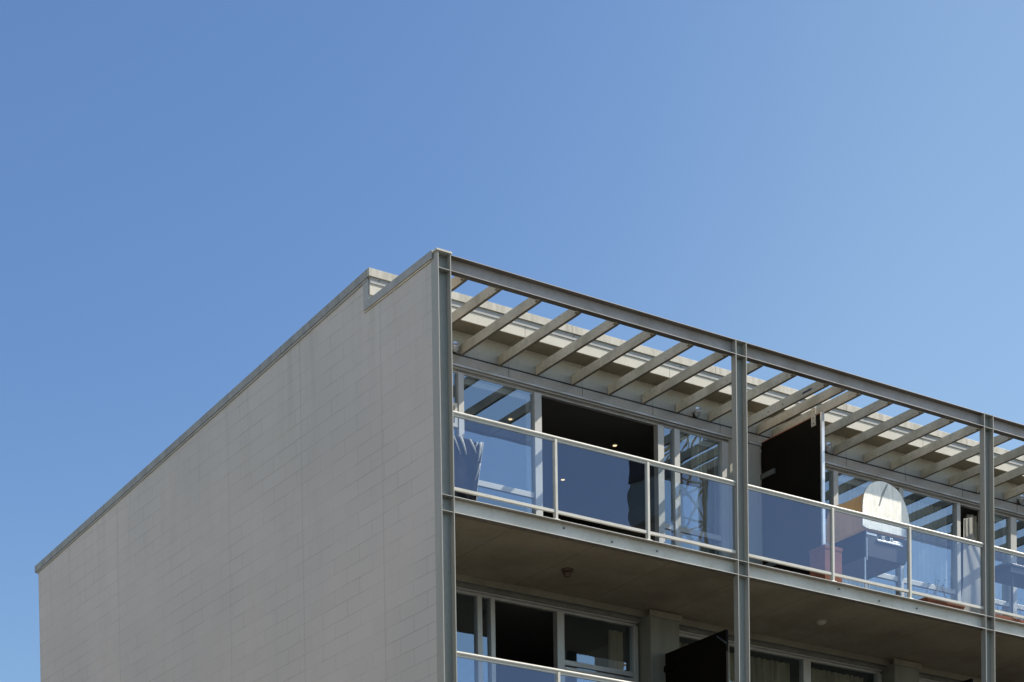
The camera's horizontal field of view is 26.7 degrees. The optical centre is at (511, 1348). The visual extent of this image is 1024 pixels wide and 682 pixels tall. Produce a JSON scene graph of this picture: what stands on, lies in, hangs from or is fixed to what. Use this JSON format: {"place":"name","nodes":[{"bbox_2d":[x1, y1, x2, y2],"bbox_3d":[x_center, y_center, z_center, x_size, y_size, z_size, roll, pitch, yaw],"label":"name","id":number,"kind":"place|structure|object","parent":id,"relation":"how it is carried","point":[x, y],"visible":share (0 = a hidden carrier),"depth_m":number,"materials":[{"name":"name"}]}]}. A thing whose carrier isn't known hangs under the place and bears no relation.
{"place":"outdoors","nodes":[
{"label":"outdoors","id":0,"kind":"place"},
{"bbox_2d":[0,0,1023,681],"label":"sky","id":1,"kind":"structure","parent":0,"point":[185,185],"materials":[{"name":"blue"}]},
{"bbox_3d":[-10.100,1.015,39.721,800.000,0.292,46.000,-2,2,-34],"label":"pavement","id":2,"kind":"structure","parent":0,"visible":0},
{"bbox_2d":[35,248,1023,681],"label":"apartment building","id":3,"kind":"structure","parent":2,"relation":"on","point":[293,508],"depth_m":28.95,"materials":[{"name":"paint"}]},
{"bbox_2d":[452,341,459,352],"bbox_3d":[-0.723,-12.753,27.422,0.100,0.126,0.157,-1,2,-12],"label":"wall lamp","id":4,"kind":"object","parent":3,"relation":"attached to","point":[455,346],"visible":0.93,"depth_m":27.39,"materials":[{"name":"white metal"}]},
{"bbox_2d":[454,435,483,500],"bbox_3d":[-0.740,-10.504,26.060,0.681,0.944,0.571,-2,2,-34],"label":"covered barbecue","id":5,"kind":"object","parent":3,"relation":"on","point":[467,458],"visible":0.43,"depth_m":25.90,"materials":[{"name":"fabric"}]},
{"bbox_2d":[456,586,638,681],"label":"window","id":6,"kind":"structure","parent":3,"relation":"in","point":[560,662],"depth_m":28.51,"materials":[{"name":"metal"}]},
{"bbox_2d":[561,567,572,577],"bbox_3d":[0.703,-9.855,27.387,0.150,0.100,0.150,-2,2,-34],"label":"ceiling lamp","id":7,"kind":"object","parent":3,"relation":"attached to","point":[567,572],"visible":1,"depth_m":27.34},
{"bbox_2d":[453,366,729,557],"bbox_3d":[0.612,-11.367,28.534,5.750,2.470,0.145,-2,2,-34],"label":"window","id":8,"kind":"structure","parent":3,"relation":"in","point":[533,494],"depth_m":29.36,"materials":[{"name":"metal"}]},
{"bbox_2d":[608,630,622,676],"bbox_3d":[1.422,-8.592,29.327,0.252,2.330,0.057,-2,2,-34],"label":"curtain","id":9,"kind":"object","parent":3,"relation":"hanging from","point":[615,649],"visible":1,"depth_m":29.29,"materials":[{"name":"fabric"}]},
{"bbox_2d":[693,407,701,417],"bbox_3d":[2.546,-12.870,29.601,0.100,0.126,0.157,-1,2,-12],"label":"wall lamp","id":10,"kind":"object","parent":3,"relation":"attached to","point":[696,412],"visible":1,"depth_m":29.58,"materials":[{"name":"white metal"}]},
{"bbox_2d":[690,444,713,553],"bbox_3d":[2.746,-11.428,30.099,0.600,2.310,0.069,-2,2,-34],"label":"curtain","id":11,"kind":"object","parent":3,"relation":"hanging from","point":[702,494],"visible":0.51,"depth_m":30.02,"materials":[{"name":"fabric"}]},
{"bbox_2d":[729,653,789,681],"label":"curtain","id":12,"kind":"object","parent":3,"relation":"hanging from","point":[763,670],"visible":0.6,"depth_m":30.73,"materials":[{"name":"fabric"}]},
{"bbox_2d":[679,630,881,681],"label":"window","id":13,"kind":"structure","parent":3,"relation":"in","point":[805,661],"depth_m":30.90,"materials":[{"name":"metal"}]},
{"bbox_2d":[816,619,826,624],"bbox_3d":[4.265,-10.005,29.701,0.150,0.050,0.148,-2,2,-34],"label":"ceiling lamp","id":14,"kind":"object","parent":3,"relation":"attached to","point":[821,621],"visible":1,"depth_m":29.66,"materials":[{"name":"plastic"}]},
{"bbox_2d":[809,544,842,582],"bbox_3d":[4.227,-10.477,29.004,0.324,0.553,0.316,-2,2,-34],"label":"planter","id":15,"kind":"object","parent":3,"relation":"on","point":[819,557],"visible":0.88,"depth_m":28.90,"materials":[{"name":"ceramic"}]},
{"bbox_2d":[825,442,831,451],"bbox_3d":[4.533,-12.941,30.926,0.100,0.126,0.157,-1,2,-12],"label":"wall lamp","id":16,"kind":"object","parent":3,"relation":"attached to","point":[828,445],"visible":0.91,"depth_m":30.90,"materials":[{"name":"white metal"}]},
{"bbox_2d":[811,668,862,681],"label":"curtain","id":17,"kind":"object","parent":3,"relation":"hanging from","point":[817,675],"visible":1,"depth_m":31.46,"materials":[{"name":"fabric"}]},
{"bbox_2d":[827,479,890,593],"bbox_3d":[5.123,-11.514,31.707,1.282,2.310,0.059,-2,2,-34],"label":"window","id":18,"kind":"structure","parent":3,"relation":"hanging from","point":[847,492],"depth_m":31.60,"materials":[{"name":"glass"}]},
{"bbox_2d":[826,481,909,595],"bbox_3d":[4.991,-11.116,30.142,0.941,1.736,0.851,-2,2,-34],"label":"barbecue","id":19,"kind":"object","parent":3,"relation":"on","point":[872,549],"visible":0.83,"depth_m":29.86,"materials":[{"name":"metal"}]},
{"bbox_2d":[761,455,1023,618],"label":"window","id":20,"kind":"structure","parent":3,"relation":"in","point":[1008,525],"depth_m":32.52,"materials":[{"name":"metal"}]},
{"bbox_2d":[903,498,946,599],"bbox_3d":[6.138,-11.550,32.383,1.122,2.310,0.060,-2,2,-34],"label":"window","id":21,"kind":"structure","parent":3,"relation":"hanging from","point":[929,558],"depth_m":32.45,"materials":[{"name":"glass"}]},
{"bbox_2d":[919,677,939,681],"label":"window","id":22,"kind":"structure","parent":3,"relation":"in","point":[920,679],"depth_m":32.23,"materials":[{"name":"metal"}]},
{"bbox_2d":[919,579,964,609],"bbox_3d":[6.049,-10.561,30.340,0.726,0.583,0.314,-2,2,-34],"label":"planter","id":23,"kind":"object","parent":3,"relation":"on","point":[943,603],"visible":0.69,"depth_m":30.26,"materials":[{"name":"ceramic"}]},
{"bbox_2d":[961,517,980,613],"bbox_3d":[6.970,-11.470,32.479,0.600,2.100,0.133,-1,2,2],"label":"curtain","id":24,"kind":"object","parent":3,"relation":"hanging from","point":[971,591],"visible":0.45,"depth_m":32.48,"materials":[{"name":"fabric"}]},
{"bbox_2d":[966,514,976,540],"bbox_3d":[7.043,-11.582,32.963,0.212,2.310,0.057,-2,2,-34],"label":"curtain","id":25,"kind":"object","parent":3,"relation":"hanging from","point":[974,521],"visible":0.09,"depth_m":32.97,"materials":[{"name":"fabric"}]},
{"bbox_2d":[977,522,1001,614],"bbox_3d":[7.359,-11.566,33.247,0.612,2.250,0.059,-2,2,-34],"label":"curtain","id":26,"kind":"object","parent":3,"relation":"hanging from","point":[997,555],"visible":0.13,"depth_m":33.35,"materials":[{"name":"fabric"}]},
{"bbox_2d":[995,594,1023,623],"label":"planter","id":27,"kind":"object","parent":3,"relation":"on","point":[997,615],"visible":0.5,"depth_m":31.00,"materials":[{"name":"ceramic"}]},
{"bbox_2d":[995,563,1023,617],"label":"side table","id":28,"kind":"object","parent":3,"relation":"on","point":[1011,574],"visible":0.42,"depth_m":31.31,"materials":[{"name":"ceramic"}]},
{"bbox_2d":[1017,495,1023,503],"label":"wall lamp","id":29,"kind":"object","parent":3,"relation":"attached to","point":[1020,500],"visible":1,"depth_m":33.11,"materials":[{"name":"white metal"}]}
]}

